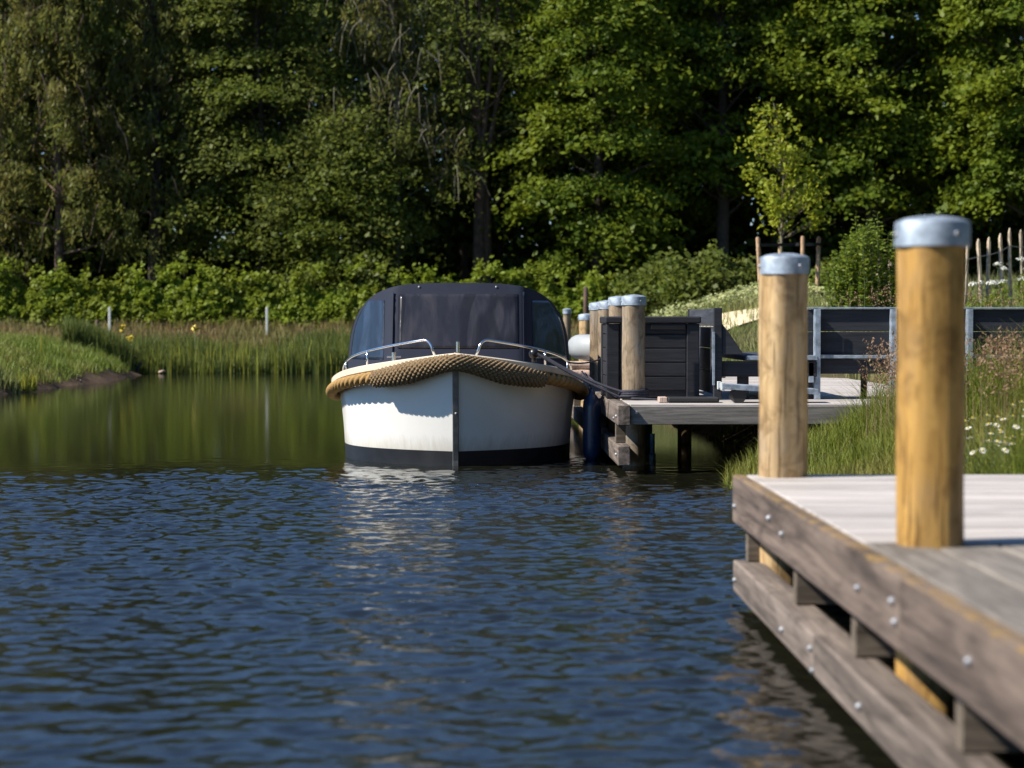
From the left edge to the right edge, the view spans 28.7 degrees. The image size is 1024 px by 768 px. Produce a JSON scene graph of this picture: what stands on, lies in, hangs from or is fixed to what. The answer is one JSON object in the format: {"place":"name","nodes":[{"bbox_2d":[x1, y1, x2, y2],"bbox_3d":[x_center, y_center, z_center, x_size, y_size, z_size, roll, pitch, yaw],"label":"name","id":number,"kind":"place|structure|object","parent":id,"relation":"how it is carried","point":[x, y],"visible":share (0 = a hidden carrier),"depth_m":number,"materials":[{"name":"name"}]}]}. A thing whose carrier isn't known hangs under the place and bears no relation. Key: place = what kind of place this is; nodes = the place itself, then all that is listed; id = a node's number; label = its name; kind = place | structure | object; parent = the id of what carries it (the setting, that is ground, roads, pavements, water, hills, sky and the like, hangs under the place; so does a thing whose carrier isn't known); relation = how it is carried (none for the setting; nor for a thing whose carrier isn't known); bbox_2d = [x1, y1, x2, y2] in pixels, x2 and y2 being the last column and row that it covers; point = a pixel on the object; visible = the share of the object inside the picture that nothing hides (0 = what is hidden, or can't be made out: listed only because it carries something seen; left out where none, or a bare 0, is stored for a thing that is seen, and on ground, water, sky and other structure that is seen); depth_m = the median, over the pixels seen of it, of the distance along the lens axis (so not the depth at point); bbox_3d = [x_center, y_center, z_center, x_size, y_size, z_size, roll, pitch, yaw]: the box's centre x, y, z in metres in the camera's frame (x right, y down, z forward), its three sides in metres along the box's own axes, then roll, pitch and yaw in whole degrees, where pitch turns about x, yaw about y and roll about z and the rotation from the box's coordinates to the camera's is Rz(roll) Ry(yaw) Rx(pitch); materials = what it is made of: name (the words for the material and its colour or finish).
{"place":"outdoors","nodes":[
{"label":"outdoors","id":0,"kind":"place"},
{"bbox_2d":[0,316,578,353],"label":"dry grass","id":1,"kind":"structure","parent":0,"point":[34,328],"depth_m":55.16,"materials":[{"name":"plant"}]},
{"bbox_2d":[10,4,943,248],"label":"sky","id":2,"kind":"structure","parent":0,"point":[751,4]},
{"bbox_2d":[0,254,1017,474],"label":"ground","id":3,"kind":"structure","parent":0,"point":[106,376],"depth_m":37.02,"materials":[{"name":"soil"}]},
{"bbox_2d":[0,362,22,393],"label":"grass tuft","id":4,"kind":"object","parent":3,"relation":"on","point":[9,382],"visible":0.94,"depth_m":34.14,"materials":[{"name":"green plant"}]},
{"bbox_2d":[0,0,54,286],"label":"larch","id":5,"kind":"object","parent":3,"relation":"on","point":[20,226],"visible":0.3,"depth_m":62.52,"materials":[{"name":"green plant"}]},
{"bbox_2d":[18,371,36,390],"bbox_3d":[-8.406,-0.061,34.687,0.330,0.369,0.337,0,2,-1],"label":"grass tuft","id":6,"kind":"object","parent":3,"relation":"on","point":[26,383],"visible":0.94,"depth_m":34.61,"materials":[{"name":"green plant"}]},
{"bbox_2d":[40,330,41,355],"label":"reed stem","id":7,"kind":"object","parent":3,"relation":"on","point":[40,342],"visible":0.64,"depth_m":40.85,"materials":[{"name":"green plant"}]},
{"bbox_2d":[0,329,131,383],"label":"bank grass","id":8,"kind":"structure","parent":3,"relation":"on","point":[16,349],"depth_m":41.16,"materials":[{"name":"green plant"}]},
{"bbox_2d":[0,0,170,279],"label":"larch","id":9,"kind":"object","parent":3,"relation":"on","point":[56,21],"visible":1,"depth_m":60.00,"materials":[{"name":"green plant"}]},
{"bbox_2d":[108,307,110,328],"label":"stake","id":10,"kind":"object","parent":3,"relation":"on","point":[109,316],"visible":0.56,"depth_m":54.77,"materials":[{"name":"white paint"}]},
{"bbox_2d":[119,325,124,337],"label":"iris","id":11,"kind":"object","parent":3,"relation":"on","point":[122,327],"visible":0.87,"depth_m":47.42,"materials":[{"name":"yellow plant"}]},
{"bbox_2d":[39,0,245,287],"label":"larch","id":12,"kind":"object","parent":3,"relation":"on","point":[151,39],"visible":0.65,"depth_m":61.44,"materials":[{"name":"green plant"}]},
{"bbox_2d":[101,0,391,284],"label":"alder","id":13,"kind":"object","parent":3,"relation":"on","point":[261,142],"visible":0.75,"depth_m":60.59,"materials":[{"name":"green plant"}]},
{"bbox_2d":[266,307,267,331],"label":"stake","id":14,"kind":"object","parent":3,"relation":"on","point":[266,319],"visible":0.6,"depth_m":54.84,"materials":[{"name":"white paint"}]},
{"bbox_2d":[0,250,641,329],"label":"hedge","id":15,"kind":"object","parent":3,"relation":"on","point":[217,295],"visible":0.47,"depth_m":57.34,"materials":[{"name":"green plant"}]},
{"bbox_2d":[94,318,578,373],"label":"reeds","id":16,"kind":"object","parent":3,"relation":"on","point":[320,338],"visible":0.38,"depth_m":47.89,"materials":[{"name":"green plant"}]},
{"bbox_2d":[111,335,578,373],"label":"pale reeds","id":17,"kind":"object","parent":3,"relation":"on","point":[276,370],"visible":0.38,"depth_m":47.49,"materials":[{"name":"plant"}]},
{"bbox_2d":[235,92,482,297],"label":"hazel","id":18,"kind":"object","parent":3,"relation":"on","point":[385,220],"visible":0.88,"depth_m":59.09,"materials":[{"name":"green plant"}]},
{"bbox_2d":[295,0,492,285],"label":"larch","id":19,"kind":"object","parent":3,"relation":"on","point":[361,30],"visible":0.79,"depth_m":60.76,"materials":[{"name":"green plant"}]},
{"bbox_2d":[385,0,587,282],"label":"forked tree","id":20,"kind":"object","parent":3,"relation":"on","point":[482,244],"visible":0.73,"depth_m":61.58,"materials":[{"name":"green plant"}]},
{"bbox_2d":[0,0,1023,288],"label":"forest","id":21,"kind":"object","parent":3,"relation":"on","point":[744,234],"depth_m":66.15,"materials":[{"name":"green plant"}]},
{"bbox_2d":[563,308,571,360],"bbox_3d":[0.772,0.143,28.034,0.124,2.410,0.124,0,2,-1],"label":"mooring pole","id":22,"kind":"object","parent":3,"relation":"on","point":[567,312],"visible":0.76,"depth_m":27.96,"materials":[{"name":"brown wood"}]},
{"bbox_2d":[423,0,740,286],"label":"beech","id":23,"kind":"object","parent":3,"relation":"on","point":[598,190],"visible":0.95,"depth_m":59.88,"materials":[{"name":"green plant"}]},
{"bbox_2d":[578,313,589,406],"bbox_3d":[0.990,0.222,26.739,0.225,2.332,0.219,0,2,-1],"label":"mooring post","id":24,"kind":"object","parent":3,"relation":"on","point":[584,323],"visible":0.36,"depth_m":26.62,"materials":[{"name":"brown wood"}]},
{"bbox_2d":[583,286,587,313],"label":"hedge pole","id":25,"kind":"object","parent":3,"relation":"on","point":[585,299],"visible":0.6,"depth_m":51.95,"materials":[{"name":"brown wood"}]},
{"bbox_2d":[588,302,597,381],"bbox_3d":[0.946,0.317,21.938,0.222,2.437,0.215,0,2,-1],"label":"mooring post","id":26,"kind":"object","parent":3,"relation":"on","point":[593,366],"visible":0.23,"depth_m":21.83,"materials":[{"name":"brown wood"}]},
{"bbox_2d":[597,300,608,428],"bbox_3d":[0.971,0.365,20.390,0.221,2.437,0.216,0,2,-1],"label":"mooring post","id":27,"kind":"object","parent":3,"relation":"on","point":[603,308],"visible":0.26,"depth_m":20.31,"materials":[{"name":"brown wood"}]},
{"bbox_2d":[607,296,621,432],"bbox_3d":[0.998,0.406,18.689,0.221,2.459,0.216,0,2,-1],"label":"mooring post","id":28,"kind":"object","parent":3,"relation":"on","point":[614,305],"visible":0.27,"depth_m":18.57,"materials":[{"name":"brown wood"}]},
{"bbox_2d":[568,358,600,363],"bbox_3d":[0.694,-0.219,18.066,0.016,0.069,1.174,1,2,19],"label":"mooring line","id":29,"kind":"object","parent":28,"relation":"attached to","point":[584,362],"visible":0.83,"depth_m":17.91,"materials":[{"name":"black fabric"}]},
{"bbox_2d":[621,294,645,465],"bbox_3d":[1.026,0.466,16.941,0.221,2.447,0.216,0,2,-1],"label":"mooring post","id":30,"kind":"object","parent":3,"relation":"on","point":[633,341],"visible":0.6,"depth_m":16.84,"materials":[{"name":"brown wood"}]},
{"bbox_2d":[539,352,638,392],"bbox_3d":[0.671,-0.097,16.932,0.944,0.347,0.101,0,2,14],"label":"mooring line","id":31,"kind":"object","parent":30,"relation":"attached to","point":[602,385],"visible":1,"depth_m":16.93,"materials":[{"name":"black fabric"}]},
{"bbox_2d":[537,352,648,397],"bbox_3d":[0.676,-0.078,16.924,0.968,0.398,0.273,0,2,-1],"label":"mooring line","id":32,"kind":"object","parent":30,"relation":"attached to","point":[642,392],"visible":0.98,"depth_m":16.90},
{"bbox_2d":[607,251,694,315],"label":"bush","id":33,"kind":"object","parent":3,"relation":"on","point":[644,283],"visible":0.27,"depth_m":49.56,"materials":[{"name":"green plant"}]},
{"bbox_2d":[652,239,757,309],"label":"bush","id":34,"kind":"object","parent":3,"relation":"on","point":[706,273],"visible":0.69,"depth_m":46.63,"materials":[{"name":"green plant"}]},
{"bbox_2d":[562,0,862,259],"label":"oak tree","id":35,"kind":"object","parent":3,"relation":"on","point":[717,85],"visible":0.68,"depth_m":61.44,"materials":[{"name":"green plant"}]},
{"bbox_2d":[572,377,888,465],"bbox_3d":[2.362,0.799,20.605,3.219,1.556,9.340,0,2,-1],"label":"dock","id":36,"kind":"object","parent":3,"relation":"on","point":[621,414],"visible":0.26,"depth_m":16.01,"materials":[{"name":"grey wood"}]},
{"bbox_2d":[584,372,656,399],"bbox_3d":[0.855,0.018,17.202,0.209,0.211,1.204,-1,2,-29],"label":"mooring line","id":37,"kind":"object","parent":36,"relation":"on","point":[588,376],"visible":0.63,"depth_m":16.80,"materials":[{"name":"fabric"}]},
{"bbox_2d":[572,370,724,377],"bbox_3d":[1.597,-0.121,23.636,1.850,0.096,0.096,0,2,-1],"label":"timber log","id":38,"kind":"object","parent":36,"relation":"on","point":[580,372],"visible":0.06,"depth_m":23.58,"materials":[{"name":"brown wood"}]},
{"bbox_2d":[569,361,588,368],"bbox_3d":[1.597,-0.222,23.653,1.850,0.096,0.096,0,2,-1],"label":"timber log","id":39,"kind":"object","parent":38,"relation":"on","point":[580,366],"depth_m":23.60,"materials":[{"name":"brown wood"}]},
{"bbox_2d":[568,334,589,359],"bbox_3d":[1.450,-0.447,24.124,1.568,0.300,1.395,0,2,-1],"label":"fender","id":40,"kind":"object","parent":39,"relation":"on","point":[579,346],"visible":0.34,"depth_m":23.74,"materials":[{"name":"white plastic"}]},
{"bbox_2d":[600,316,700,398],"bbox_3d":[1.204,-0.240,17.569,0.824,0.705,0.832,0,2,-1],"label":"storage box","id":41,"kind":"object","parent":36,"relation":"on","point":[671,356],"visible":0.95,"depth_m":17.18,"materials":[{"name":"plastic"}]},
{"bbox_2d":[657,396,666,401],"bbox_3d":[1.232,0.127,16.383,0.067,0.044,0.160,0,2,-1],"label":"plank offcut","id":42,"kind":"object","parent":36,"relation":"on","point":[661,398],"visible":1,"depth_m":16.30,"materials":[{"name":"beige wood"}]},
{"bbox_2d":[667,397,718,402],"bbox_3d":[1.478,0.127,16.387,0.420,0.042,0.200,0,2,-1],"label":"tray","id":43,"kind":"object","parent":36,"relation":"on","point":[692,399],"visible":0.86,"depth_m":16.29,"materials":[{"name":"black rubber"}]},
{"bbox_2d":[688,308,817,399],"bbox_3d":[2.124,-0.288,17.971,0.897,0.778,2.160,0,2,-1],"label":"corner bench","id":44,"kind":"object","parent":36,"relation":"on","point":[717,341],"visible":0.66,"depth_m":16.97,"materials":[{"name":"wood"}]},
{"bbox_2d":[717,381,817,402],"bbox_3d":[2.092,0.066,16.395,0.792,0.170,0.300,0,2,-1],"label":"gangplank","id":45,"kind":"object","parent":36,"relation":"on","point":[737,393],"visible":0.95,"depth_m":16.25,"materials":[{"name":"metal"}]},
{"bbox_2d":[808,307,1023,398],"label":"railing with dark panels","id":46,"kind":"object","parent":36,"relation":"on","point":[834,352],"visible":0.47,"depth_m":17.07,"materials":[{"name":"metal"}]},
{"bbox_2d":[649,280,840,315],"bbox_3d":[3.646,-1.242,35.554,3.640,1.444,9.061,0,2,-1],"label":"blossom","id":47,"kind":"object","parent":3,"relation":"on","point":[709,297],"visible":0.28,"depth_m":38.04,"materials":[{"name":"white plant"}]},
{"bbox_2d":[756,237,760,293],"bbox_3d":[4.887,-2.154,39.436,0.167,1.488,0.090,0,2,-1],"label":"stake","id":48,"kind":"object","parent":3,"relation":"on","point":[758,250],"visible":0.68,"depth_m":39.39,"materials":[{"name":"brown wood"}]},
{"bbox_2d":[696,394,839,456],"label":"shade weeds","id":49,"kind":"object","parent":3,"relation":"on","point":[729,428],"visible":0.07,"depth_m":20.32,"materials":[{"name":"green plant"}]},
{"bbox_2d":[715,441,828,488],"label":"shore weeds","id":50,"kind":"object","parent":3,"relation":"on","point":[757,473],"visible":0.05,"depth_m":14.71,"materials":[{"name":"green plant"}]},
{"bbox_2d":[731,97,835,252],"bbox_3d":[5.437,-3.569,40.062,2.145,4.332,1.926,0,2,-1],"label":"sapling","id":51,"kind":"object","parent":3,"relation":"on","point":[777,201],"visible":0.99,"depth_m":39.87,"materials":[{"name":"green plant"}]},
{"bbox_2d":[755,243,820,246],"bbox_3d":[5.525,-2.779,39.911,0.888,0.113,1.544,1,2,27],"label":"tree tie","id":52,"kind":"object","parent":51,"relation":"attached to","point":[785,244],"visible":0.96,"depth_m":39.78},
{"bbox_2d":[758,253,809,586],"bbox_3d":[1.156,0.695,8.545,0.221,2.506,0.215,0,2,-1],"label":"mooring post","id":53,"kind":"object","parent":3,"relation":"on","point":[783,362],"visible":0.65,"depth_m":8.44,"materials":[{"name":"brown wood"}]},
{"bbox_2d":[801,236,804,254],"bbox_3d":[5.732,-2.116,39.450,0.090,1.603,0.090,0,2,-1],"label":"stake","id":54,"kind":"object","parent":3,"relation":"on","point":[802,245],"visible":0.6,"depth_m":39.40,"materials":[{"name":"brown wood"}]},
{"bbox_2d":[815,236,820,296],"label":"stake","id":55,"kind":"object","parent":3,"relation":"on","point":[817,277],"visible":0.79,"depth_m":40.41,"materials":[{"name":"brown wood"}]},
{"bbox_2d":[647,271,1023,360],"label":"mound grass","id":56,"kind":"structure","parent":3,"relation":"on","point":[739,339],"depth_m":34.46,"materials":[{"name":"plant"}]},
{"bbox_2d":[808,257,896,297],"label":"bush","id":57,"kind":"object","parent":3,"relation":"on","point":[813,274],"visible":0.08,"depth_m":43.91,"materials":[{"name":"green plant"}]},
{"bbox_2d":[821,211,896,306],"bbox_3d":[5.346,-1.715,30.054,1.465,1.743,0.959,0,2,-1],"label":"shrub","id":58,"kind":"object","parent":3,"relation":"on","point":[857,252],"visible":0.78,"depth_m":29.85,"materials":[{"name":"green plant"}]},
{"bbox_2d":[711,317,1023,485],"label":"grassy bank","id":59,"kind":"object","parent":3,"relation":"on","point":[857,451],"visible":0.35,"depth_m":12.30,"materials":[{"name":"green plant"}]},
{"bbox_2d":[730,0,1020,256],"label":"oak tree","id":60,"kind":"object","parent":3,"relation":"on","point":[870,131],"visible":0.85,"depth_m":60.81,"materials":[{"name":"green plant"}]},
{"bbox_2d":[729,342,1023,480],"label":"meadow stalks","id":61,"kind":"object","parent":3,"relation":"on","point":[895,432],"visible":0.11,"depth_m":12.38,"materials":[{"name":"plant"}]},
{"bbox_2d":[857,331,896,433],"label":"seedheads","id":62,"kind":"object","parent":3,"relation":"on","point":[894,363],"visible":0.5,"depth_m":13.48,"materials":[{"name":"plant"}]},
{"bbox_2d":[732,474,1023,767],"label":"jetty","id":63,"kind":"object","parent":3,"relation":"on","point":[951,620],"visible":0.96,"depth_m":5.72,"materials":[{"name":"wood"}]},
{"bbox_2d":[838,282,1023,383],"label":"seedheads","id":64,"kind":"object","parent":3,"relation":"on","point":[977,296],"visible":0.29,"depth_m":21.66,"materials":[{"name":"brown plant"}]},
{"bbox_2d":[893,216,970,723],"bbox_3d":[1.233,0.766,5.917,0.227,2.524,0.221,0,2,-1],"label":"mooring post","id":65,"kind":"object","parent":3,"relation":"on","point":[930,417],"visible":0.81,"depth_m":5.81,"materials":[{"name":"brown wood"}]},
{"bbox_2d":[846,0,1023,272],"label":"oak tree","id":66,"kind":"object","parent":3,"relation":"on","point":[980,185],"visible":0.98,"depth_m":59.03,"materials":[{"name":"green plant"}]},
{"bbox_2d":[876,228,1023,306],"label":"picket fence","id":67,"kind":"object","parent":3,"relation":"on","point":[988,260],"visible":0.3,"depth_m":35.07,"materials":[{"name":"wood"}]},
{"bbox_2d":[966,436,972,474],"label":"daisy","id":68,"kind":"object","parent":3,"relation":"on","point":[969,438],"visible":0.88,"depth_m":9.74,"materials":[{"name":"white plant"}]},
{"bbox_2d":[966,282,977,306],"bbox_3d":[7.774,-1.381,33.804,0.278,0.715,0.320,1,2,30],"label":"cow parsley","id":69,"kind":"object","parent":3,"relation":"on","point":[972,288],"visible":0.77,"depth_m":33.80,"materials":[{"name":"green plant"}]},
{"bbox_2d":[969,417,976,471],"bbox_3d":[2.146,0.306,9.272,0.036,0.310,0.036,-1,-5,-24],"label":"daisy","id":70,"kind":"object","parent":3,"relation":"on","point":[972,418],"visible":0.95,"depth_m":9.27,"materials":[{"name":"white plant"}]},
{"bbox_2d":[972,448,985,473],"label":"daisy","id":71,"kind":"object","parent":3,"relation":"on","point":[983,450],"visible":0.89,"depth_m":9.42,"materials":[{"name":"white plant"}]},
{"bbox_2d":[973,280,985,306],"bbox_3d":[7.972,-1.415,34.119,0.258,0.715,0.297,-1,2,-35],"label":"cow parsley","id":72,"kind":"object","parent":3,"relation":"on","point":[974,297],"visible":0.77,"depth_m":34.08,"materials":[{"name":"green plant"}]},
{"bbox_2d":[983,414,989,474],"bbox_3d":[2.319,0.301,9.790,0.036,0.310,0.036,3,0,33],"label":"daisy","id":73,"kind":"object","parent":3,"relation":"on","point":[985,435],"visible":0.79,"depth_m":9.79,"materials":[{"name":"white plant"}]},
{"bbox_2d":[985,281,991,306],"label":"cow parsley","id":74,"kind":"object","parent":3,"relation":"on","point":[989,283],"visible":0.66,"depth_m":34.07,"materials":[{"name":"green plant"}]},
{"bbox_2d":[975,429,1002,473],"bbox_3d":[2.276,0.351,9.600,0.036,0.310,0.036,30,17,18],"label":"daisy","id":75,"kind":"object","parent":3,"relation":"on","point":[990,447],"visible":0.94,"depth_m":9.59,"materials":[{"name":"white plant"}]},
{"bbox_2d":[986,280,997,306],"bbox_3d":[8.308,-1.455,34.533,0.262,0.715,0.227,0,2,-5],"label":"cow parsley","id":76,"kind":"object","parent":3,"relation":"on","point":[991,294],"visible":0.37,"depth_m":34.52,"materials":[{"name":"green plant"}]},
{"bbox_2d":[965,326,1023,442],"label":"seedheads","id":77,"kind":"object","parent":3,"relation":"on","point":[1005,349],"visible":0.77,"depth_m":11.40,"materials":[{"name":"plant"}]},
{"bbox_2d":[990,281,999,306],"bbox_3d":[8.159,-1.394,33.830,0.224,0.715,0.258,1,2,24],"label":"cow parsley","id":78,"kind":"object","parent":3,"relation":"on","point":[994,283],"visible":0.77,"depth_m":33.79,"materials":[{"name":"green plant"}]},
{"bbox_2d":[990,279,999,305],"bbox_3d":[8.380,-1.461,34.565,0.304,0.715,0.264,0,2,-11],"label":"cow parsley","id":79,"kind":"object","parent":3,"relation":"on","point":[995,295],"visible":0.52,"depth_m":34.54,"materials":[{"name":"green plant"}]},
{"bbox_2d":[990,416,1000,473],"bbox_3d":[2.285,0.303,9.479,0.036,0.310,0.036,8,-3,-10],"label":"daisy","id":80,"kind":"object","parent":3,"relation":"on","point":[995,437],"visible":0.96,"depth_m":9.48,"materials":[{"name":"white plant"}]},
{"bbox_2d":[990,261,1004,300],"bbox_3d":[8.384,-1.765,34.588,0.372,0.715,0.323,-1,2,-21],"label":"cow parsley","id":81,"kind":"object","parent":3,"relation":"on","point":[997,277],"visible":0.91,"depth_m":34.58,"materials":[{"name":"green plant"}]},
{"bbox_2d":[992,279,1011,306],"bbox_3d":[8.404,-1.443,34.361,0.384,0.715,0.333,1,2,35],"label":"cow parsley","id":82,"kind":"object","parent":3,"relation":"on","point":[1002,281],"visible":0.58,"depth_m":34.32,"materials":[{"name":"white plant"}]},
{"bbox_2d":[996,448,1007,474],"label":"daisy","id":83,"kind":"object","parent":3,"relation":"on","point":[1004,449],"visible":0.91,"depth_m":9.18,"materials":[{"name":"white plant"}]},
{"bbox_2d":[998,266,1010,304],"bbox_3d":[8.262,-1.625,33.568,0.209,0.715,0.241,0,2,10],"label":"cow parsley","id":84,"kind":"object","parent":3,"relation":"on","point":[1004,291],"visible":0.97,"depth_m":33.53,"materials":[{"name":"white plant"}]},
{"bbox_2d":[995,404,1015,464],"bbox_3d":[2.386,0.243,9.685,0.036,0.310,0.036,18,-4,-36],"label":"daisy","id":85,"kind":"object","parent":3,"relation":"on","point":[1006,423],"visible":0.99,"depth_m":9.69,"materials":[{"name":"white plant"}]},
{"bbox_2d":[1009,425,1019,470],"bbox_3d":[2.370,0.330,9.468,0.036,0.310,0.036,12,32,21],"label":"daisy","id":86,"kind":"object","parent":3,"relation":"on","point":[1015,427],"visible":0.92,"depth_m":9.41,"materials":[{"name":"white plant"}]},
{"bbox_2d":[1013,256,1023,299],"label":"cow parsley","id":87,"kind":"object","parent":3,"relation":"on","point":[1019,285],"visible":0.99,"depth_m":32.47,"materials":[{"name":"green plant"}]},
{"bbox_2d":[1015,278,1023,306],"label":"cow parsley","id":88,"kind":"object","parent":3,"relation":"on","point":[1020,295],"visible":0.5,"depth_m":33.73,"materials":[{"name":"green plant"}]},
{"bbox_2d":[0,373,1023,767],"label":"water","id":89,"kind":"structure","parent":0,"point":[230,571],"depth_m":8.56,"materials":[{"name":"blue liquid"}]},
{"bbox_2d":[51,314,154,371],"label":"spit reeds","id":90,"kind":"object","parent":89,"relation":"on","point":[84,333],"visible":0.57,"depth_m":45.97,"materials":[{"name":"green plant"}]},
{"bbox_2d":[126,335,134,342],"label":"iris","id":91,"kind":"object","parent":89,"relation":"in","point":[131,337],"visible":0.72,"depth_m":47.25,"materials":[{"name":"yellow plant"}]},
{"bbox_2d":[135,362,141,372],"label":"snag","id":92,"kind":"object","parent":89,"relation":"in","point":[138,367],"visible":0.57,"depth_m":46.46,"materials":[{"name":"brown plant"}]},
{"bbox_2d":[191,325,200,354],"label":"iris","id":93,"kind":"object","parent":89,"relation":"on","point":[194,328],"visible":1,"depth_m":47.87,"materials":[{"name":"yellow plant"}]},
{"bbox_2d":[326,283,588,465],"bbox_3d":[-0.524,0.005,19.919,2.404,1.985,6.809,0,2,-1],"label":"motor launch","id":94,"kind":"object","parent":89,"relation":"on","point":[455,374],"visible":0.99,"depth_m":17.28,"materials":[{"name":"white paint"}]},
{"bbox_2d":[581,371,600,459],"bbox_3d":[0.697,0.285,17.634,0.172,0.805,0.167,0,2,-1],"label":"fender","id":95,"kind":"object","parent":94,"relation":"hanging from","point":[591,427],"visible":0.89,"depth_m":17.57,"materials":[{"name":"blue plastic"}]},
{"bbox_2d":[649,434,655,459],"bbox_3d":[1.238,0.578,17.648,0.064,0.280,0.062,0,2,-1],"label":"blue float","id":96,"kind":"object","parent":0,"point":[652,455],"visible":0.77,"depth_m":17.63,"materials":[{"name":"plastic"}]},
{"bbox_2d":[711,308,758,329],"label":"path","id":97,"kind":"structure","parent":0,"point":[740,317],"depth_m":34.28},
{"bbox_2d":[724,331,1023,383],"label":"meadow grass","id":98,"kind":"structure","parent":0,"point":[856,377],"depth_m":22.87,"materials":[{"name":"plant"}]}
]}

